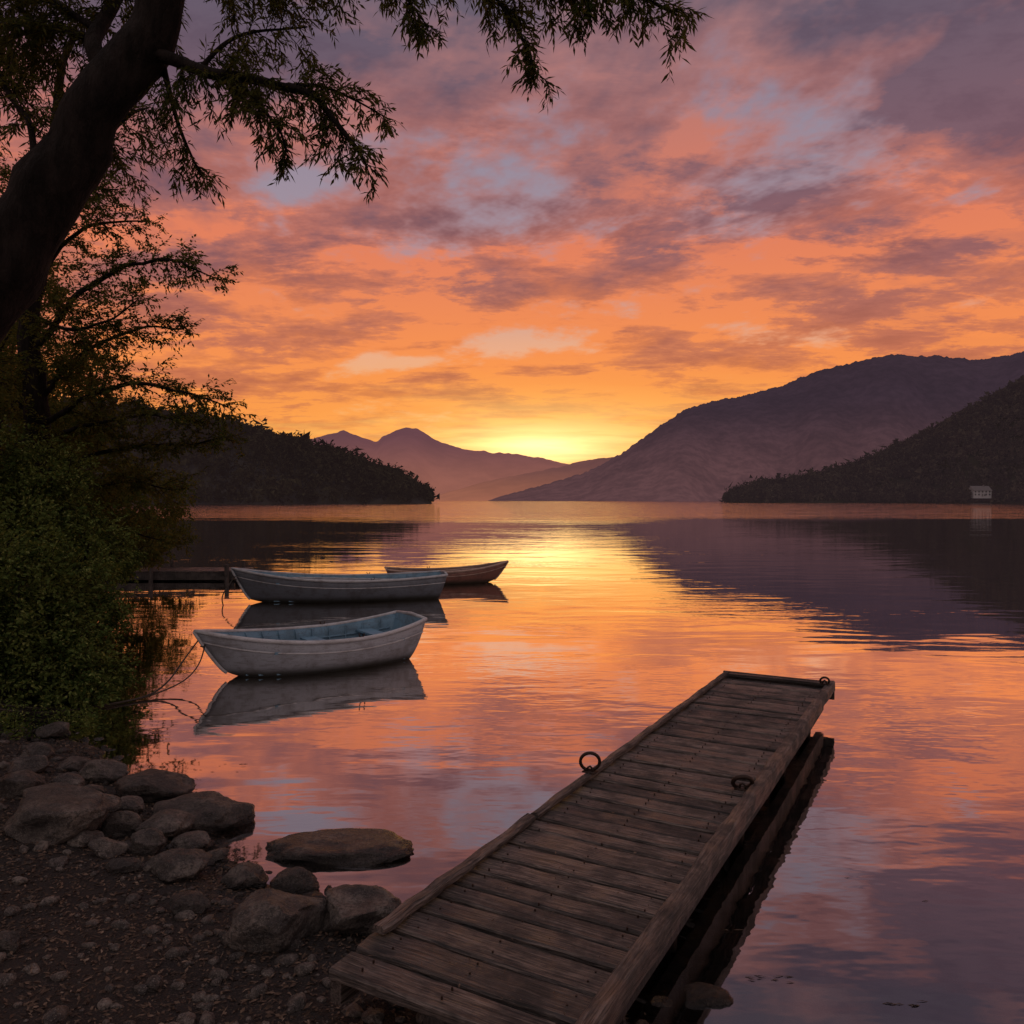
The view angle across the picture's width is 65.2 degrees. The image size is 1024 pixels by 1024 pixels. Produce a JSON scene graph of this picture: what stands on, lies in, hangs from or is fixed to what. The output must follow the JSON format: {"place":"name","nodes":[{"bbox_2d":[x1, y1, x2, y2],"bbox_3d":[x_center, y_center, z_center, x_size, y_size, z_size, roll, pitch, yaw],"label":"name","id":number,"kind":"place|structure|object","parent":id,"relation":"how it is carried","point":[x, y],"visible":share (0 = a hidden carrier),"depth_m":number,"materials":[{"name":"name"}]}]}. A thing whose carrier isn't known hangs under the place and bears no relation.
{"place":"outdoors","nodes":[
{"label":"outdoors","id":0,"kind":"place"},
{"bbox_2d":[0,581,416,1023],"bbox_3d":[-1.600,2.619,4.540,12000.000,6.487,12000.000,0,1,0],"label":"ground","id":1,"kind":"structure","parent":0,"point":[87,969],"depth_m":4.03,"materials":[{"name":"brown soil"}]},
{"bbox_2d":[0,930,20,953],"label":"rock","id":2,"kind":"object","parent":1,"relation":"on","point":[10,940],"visible":0.89,"depth_m":3.93,"materials":[{"name":"stone"}]},
{"bbox_2d":[0,770,45,798],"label":"rock","id":3,"kind":"object","parent":1,"relation":"on","point":[13,785],"visible":0.65,"depth_m":6.11,"materials":[{"name":"stone"}]},
{"bbox_2d":[6,755,48,773],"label":"rock","id":4,"kind":"object","parent":1,"relation":"on","point":[37,764],"visible":0.81,"depth_m":6.75,"materials":[{"name":"stone"}]},
{"bbox_2d":[0,273,68,527],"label":"broadleaf tree","id":5,"kind":"object","parent":1,"relation":"on","point":[7,406],"visible":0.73,"depth_m":11.90,"materials":[{"name":"green plant"}]},
{"bbox_2d":[25,742,53,757],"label":"rock","id":6,"kind":"object","parent":1,"relation":"on","point":[40,748],"visible":0.79,"depth_m":7.27,"materials":[{"name":"stone"}]},
{"bbox_2d":[0,696,101,740],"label":"shrub","id":7,"kind":"object","parent":1,"relation":"on","point":[23,715],"visible":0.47,"depth_m":8.22,"materials":[{"name":"green plant"}]},
{"bbox_2d":[35,721,70,738],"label":"rock","id":8,"kind":"object","parent":1,"relation":"on","point":[58,729],"visible":0.88,"depth_m":7.98,"materials":[{"name":"stone"}]},
{"bbox_2d":[2,782,120,844],"bbox_3d":[-3.161,2.094,5.524,0.832,0.351,0.619,-5,5,14],"label":"rock","id":9,"kind":"object","parent":1,"relation":"on","point":[58,812],"visible":0.94,"depth_m":5.33,"materials":[{"name":"stone"}]},
{"bbox_2d":[0,258,123,444],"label":"broadleaf tree","id":10,"kind":"object","parent":1,"relation":"on","point":[65,289],"visible":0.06,"depth_m":24.26,"materials":[{"name":"green plant"}]},
{"bbox_2d":[51,772,84,786],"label":"rock","id":11,"kind":"object","parent":1,"relation":"on","point":[73,779],"visible":0.38,"depth_m":6.33,"materials":[{"name":"stone"}]},
{"bbox_2d":[0,190,140,546],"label":"broadleaf tree","id":12,"kind":"object","parent":1,"relation":"on","point":[53,405],"visible":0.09,"depth_m":17.50,"materials":[{"name":"green plant"}]},
{"bbox_2d":[2,328,143,521],"bbox_3d":[-20.518,-2.679,32.963,9.270,9.883,10.012,0,1,0],"label":"broadleaf tree","id":13,"kind":"object","parent":1,"relation":"on","point":[53,393],"visible":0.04,"depth_m":32.95,"materials":[{"name":"green plant"}]},
{"bbox_2d":[59,756,89,771],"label":"rock","id":14,"kind":"object","parent":1,"relation":"on","point":[73,763],"visible":0.63,"depth_m":6.97,"materials":[{"name":"stone"}]},
{"bbox_2d":[0,411,150,604],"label":"shrub","id":15,"kind":"object","parent":1,"relation":"on","point":[31,495],"visible":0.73,"depth_m":11.67,"materials":[{"name":"green plant"}]},
{"bbox_2d":[0,510,152,720],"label":"shrub","id":16,"kind":"object","parent":1,"relation":"on","point":[42,628],"visible":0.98,"depth_m":9.50,"materials":[{"name":"green plant"}]},
{"bbox_2d":[67,830,103,846],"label":"rock","id":17,"kind":"object","parent":1,"relation":"on","point":[84,838],"visible":0.71,"depth_m":5.29,"materials":[{"name":"stone"}]},
{"bbox_2d":[83,784,104,792],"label":"rock","id":18,"kind":"object","parent":1,"relation":"on","point":[97,787],"visible":0.19,"depth_m":6.16,"materials":[{"name":"stone"}]},
{"bbox_2d":[78,759,128,782],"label":"rock","id":19,"kind":"object","parent":1,"relation":"on","point":[101,771],"visible":0.81,"depth_m":6.67,"materials":[{"name":"stone"}]},
{"bbox_2d":[1,402,207,590],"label":"bush","id":20,"kind":"object","parent":1,"relation":"on","point":[160,526],"visible":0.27,"depth_m":20.53,"materials":[{"name":"green plant"}]},
{"bbox_2d":[88,837,128,858],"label":"rock","id":21,"kind":"object","parent":1,"relation":"on","point":[103,847],"visible":0.94,"depth_m":5.14,"materials":[{"name":"stone"}]},
{"bbox_2d":[101,810,141,836],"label":"rock","id":22,"kind":"object","parent":1,"relation":"on","point":[126,823],"visible":0.84,"depth_m":5.56,"materials":[{"name":"stone"}]},
{"bbox_2d":[105,857,142,873],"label":"rock","id":23,"kind":"object","parent":1,"relation":"on","point":[121,865],"visible":1,"depth_m":4.92,"materials":[{"name":"stone"}]},
{"bbox_2d":[0,25,256,586],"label":"spreading tree","id":24,"kind":"object","parent":1,"relation":"on","point":[36,415],"visible":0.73,"depth_m":13.52,"materials":[{"name":"green plant"}]},
{"bbox_2d":[112,795,144,812],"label":"rock","id":25,"kind":"object","parent":1,"relation":"on","point":[133,803],"visible":0.68,"depth_m":5.92,"materials":[{"name":"stone"}]},
{"bbox_2d":[130,828,165,854],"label":"rock","id":26,"kind":"object","parent":1,"relation":"on","point":[149,841],"visible":0.89,"depth_m":5.25,"materials":[{"name":"stone"}]},
{"bbox_2d":[115,768,194,802],"bbox_3d":[-2.887,2.220,6.470,0.611,0.295,0.557,0,1,-17],"label":"rock","id":27,"kind":"object","parent":1,"relation":"on","point":[151,785],"visible":0.73,"depth_m":6.29,"materials":[{"name":"stone"}]},
{"bbox_2d":[135,809,195,838],"bbox_3d":[-2.428,2.214,5.603,0.382,0.184,0.322,0,7,-13],"label":"rock","id":28,"kind":"object","parent":1,"relation":"on","point":[170,823],"visible":0.73,"depth_m":5.57,"materials":[{"name":"stone"}]},
{"bbox_2d":[145,848,211,881],"bbox_3d":[-2.111,2.228,5.003,0.428,0.189,0.315,-3,1,11],"label":"rock","id":29,"kind":"object","parent":1,"relation":"on","point":[176,864],"visible":0.87,"depth_m":4.95,"materials":[{"name":"stone"}]},
{"bbox_2d":[169,890,210,915],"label":"rock","id":30,"kind":"object","parent":1,"relation":"on","point":[197,902],"visible":0.89,"depth_m":4.48,"materials":[{"name":"stone"}]},
{"bbox_2d":[171,830,210,850],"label":"rock","id":31,"kind":"object","parent":1,"relation":"on","point":[198,839],"visible":0.72,"depth_m":5.38,"materials":[{"name":"stone"}]},
{"bbox_2d":[153,791,254,833],"bbox_3d":[-2.296,2.256,5.940,0.727,0.288,0.563,-1,1,5],"label":"rock","id":32,"kind":"object","parent":1,"relation":"on","point":[213,811],"visible":0.68,"depth_m":5.86,"materials":[{"name":"stone"}]},
{"bbox_2d":[207,848,228,860],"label":"rock","id":33,"kind":"object","parent":1,"relation":"on","point":[219,854],"visible":0.57,"depth_m":5.27,"materials":[{"name":"stone"}]},
{"bbox_2d":[221,862,268,888],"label":"rock","id":34,"kind":"object","parent":1,"relation":"on","point":[245,875],"visible":0.94,"depth_m":4.91,"materials":[{"name":"stone"}]},
{"bbox_2d":[221,888,326,953],"bbox_3d":[-1.295,2.196,4.285,0.470,0.310,0.434,0,1,14],"label":"rock","id":35,"kind":"object","parent":1,"relation":"on","point":[268,920],"visible":0.94,"depth_m":4.15,"materials":[{"name":"stone"}]},
{"bbox_2d":[270,866,319,894],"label":"rock","id":36,"kind":"object","parent":1,"relation":"on","point":[299,880],"visible":0.8,"depth_m":4.86,"materials":[{"name":"stone"}]},
{"bbox_2d":[303,891,325,898],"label":"rock","id":37,"kind":"object","parent":1,"relation":"on","point":[317,894],"visible":0.27,"depth_m":4.76,"materials":[{"name":"stone"}]},
{"bbox_2d":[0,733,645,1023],"bbox_3d":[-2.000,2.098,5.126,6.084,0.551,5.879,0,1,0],"label":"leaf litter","id":38,"kind":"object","parent":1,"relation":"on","point":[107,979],"visible":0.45,"depth_m":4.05,"materials":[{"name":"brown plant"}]},
{"bbox_2d":[0,717,656,1023],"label":"pebbles","id":39,"kind":"object","parent":1,"relation":"on","point":[154,983],"visible":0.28,"depth_m":4.01,"materials":[{"name":"stone"}]},
{"bbox_2d":[265,828,413,866],"bbox_3d":[-1.229,2.320,5.490,1.119,0.182,0.542,-1,0,-2],"label":"flat rock","id":40,"kind":"object","parent":1,"relation":"on","point":[354,847],"visible":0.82,"depth_m":5.38,"materials":[{"name":"stone"}]},
{"bbox_2d":[0,0,713,343],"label":"willow tree","id":41,"kind":"object","parent":1,"relation":"on","point":[63,165],"visible":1,"depth_m":5.84,"materials":[{"name":"green plant"}]},
{"bbox_2d":[320,884,401,936],"bbox_3d":[-0.864,2.232,4.454,0.525,0.252,0.438,-1,-5,18],"label":"rock","id":42,"kind":"object","parent":1,"relation":"on","point":[360,909],"visible":0.84,"depth_m":4.36,"materials":[{"name":"stone"}]},
{"bbox_2d":[329,670,834,1023],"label":"wooden dock","id":43,"kind":"object","parent":1,"relation":"on","point":[576,901],"visible":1,"depth_m":4.26,"materials":[{"name":"brown wood"}]},
{"bbox_2d":[651,995,672,1006],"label":"rock","id":44,"kind":"object","parent":1,"relation":"on","point":[660,1001],"visible":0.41,"depth_m":3.81,"materials":[{"name":"stone"}]},
{"bbox_2d":[683,982,732,1006],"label":"rock","id":45,"kind":"object","parent":1,"relation":"on","point":[701,994],"visible":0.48,"depth_m":3.84,"materials":[{"name":"stone"}]},
{"bbox_2d":[6,419,430,503],"bbox_3d":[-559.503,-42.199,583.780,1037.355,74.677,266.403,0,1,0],"label":"hill","id":46,"kind":"structure","parent":0,"point":[352,500],"depth_m":493.36,"materials":[{"name":"green plant"}]},
{"bbox_2d":[8,396,439,503],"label":"distant forest","id":47,"kind":"object","parent":46,"relation":"on","point":[388,479],"visible":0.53,"depth_m":509.66,"materials":[{"name":"green plant"}]},
{"bbox_2d":[312,427,568,495],"bbox_3d":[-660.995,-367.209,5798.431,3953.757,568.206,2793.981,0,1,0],"label":"mountain","id":48,"kind":"structure","parent":0,"point":[442,468],"depth_m":5386.49,"materials":[{"name":"purple stone"}]},
{"bbox_2d":[0,0,1023,463],"label":"sky","id":49,"kind":"structure","parent":0,"point":[822,184],"materials":[{"name":"orange"}]},
{"bbox_2d":[433,457,613,500],"bbox_3d":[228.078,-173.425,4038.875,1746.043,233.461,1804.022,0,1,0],"label":"mountain","id":50,"kind":"structure","parent":0,"point":[489,490],"depth_m":3835.10,"materials":[{"name":"purple stone"}]},
{"bbox_2d":[64,501,1023,1023],"bbox_3d":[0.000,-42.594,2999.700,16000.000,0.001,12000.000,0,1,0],"label":"lake water","id":51,"kind":"structure","parent":0,"point":[540,665],"depth_m":9.30,"materials":[{"name":"orange liquid"}]},
{"bbox_2d":[121,560,253,581],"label":"wooden jetty","id":52,"kind":"object","parent":51,"relation":"in","point":[224,573],"visible":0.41,"depth_m":23.54,"materials":[{"name":"brown wood"}]},
{"bbox_2d":[222,576,234,604],"bbox_3d":[-6.523,1.911,18.422,0.039,0.835,0.461,0,1,21],"label":"mooring rope","id":53,"kind":"object","parent":51,"relation":"in","point":[225,590],"visible":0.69,"depth_m":18.32,"materials":[{"name":"fabric"}]},
{"bbox_2d":[193,610,426,676],"bbox_3d":[-2.877,1.948,11.513,3.289,0.820,1.480,-1,1,-36],"label":"rowing boat","id":54,"kind":"object","parent":51,"relation":"on","point":[384,638],"visible":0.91,"depth_m":11.10,"materials":[{"name":"white paint"}]},
{"bbox_2d":[0,640,197,712],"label":"mooring rope","id":55,"kind":"object","parent":54,"relation":"attached to","point":[163,685],"visible":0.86,"depth_m":9.58,"materials":[{"name":"brown fabric"}]},
{"bbox_2d":[0,644,204,709],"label":"mooring rope","id":56,"kind":"object","parent":54,"relation":"attached to","point":[134,700],"visible":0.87,"depth_m":9.81,"materials":[{"name":"fabric"}]},
{"bbox_2d":[230,567,447,602],"bbox_3d":[-4.117,1.761,19.279,5.070,0.960,1.660,0,1,-14],"label":"rowing boat","id":57,"kind":"object","parent":51,"relation":"on","point":[270,586],"visible":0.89,"depth_m":18.70,"materials":[{"name":"grey paint"}]},
{"bbox_2d":[384,560,508,584],"bbox_3d":[-1.854,1.804,23.129,3.618,0.760,1.310,0,1,-13],"label":"rowing boat","id":58,"kind":"object","parent":51,"relation":"on","point":[481,573],"visible":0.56,"depth_m":23.03,"materials":[{"name":"wood"}]},
{"bbox_2d":[195,766,927,1005],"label":"floating leaves","id":59,"kind":"object","parent":51,"relation":"on","point":[778,975],"visible":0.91,"depth_m":4.02,"materials":[{"name":"brown plant"}]},
{"bbox_2d":[488,351,1023,500],"bbox_3d":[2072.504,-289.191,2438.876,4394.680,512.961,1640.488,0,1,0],"label":"mountain","id":60,"kind":"structure","parent":0,"point":[816,420],"depth_m":2066.12,"materials":[{"name":"purple stone"}]},
{"bbox_2d":[726,391,1023,502],"bbox_3d":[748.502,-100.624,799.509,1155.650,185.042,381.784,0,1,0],"label":"hill","id":61,"kind":"structure","parent":0,"point":[974,461],"depth_m":671.62,"materials":[{"name":"green plant"}]},
{"bbox_2d":[719,375,1023,502],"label":"distant forest","id":62,"kind":"object","parent":61,"relation":"on","point":[825,482],"visible":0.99,"depth_m":699.70,"materials":[{"name":"green plant"}]},
{"bbox_2d":[969,487,990,497],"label":"walls","id":63,"kind":"structure","parent":61,"relation":"on","point":[973,493],"depth_m":629.98,"materials":[{"name":"white paint"}]},
{"bbox_2d":[966,485,991,490],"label":"roof","id":64,"kind":"structure","parent":63,"relation":"on","point":[981,488],"depth_m":631.46,"materials":[{"name":"stone"}]}
]}

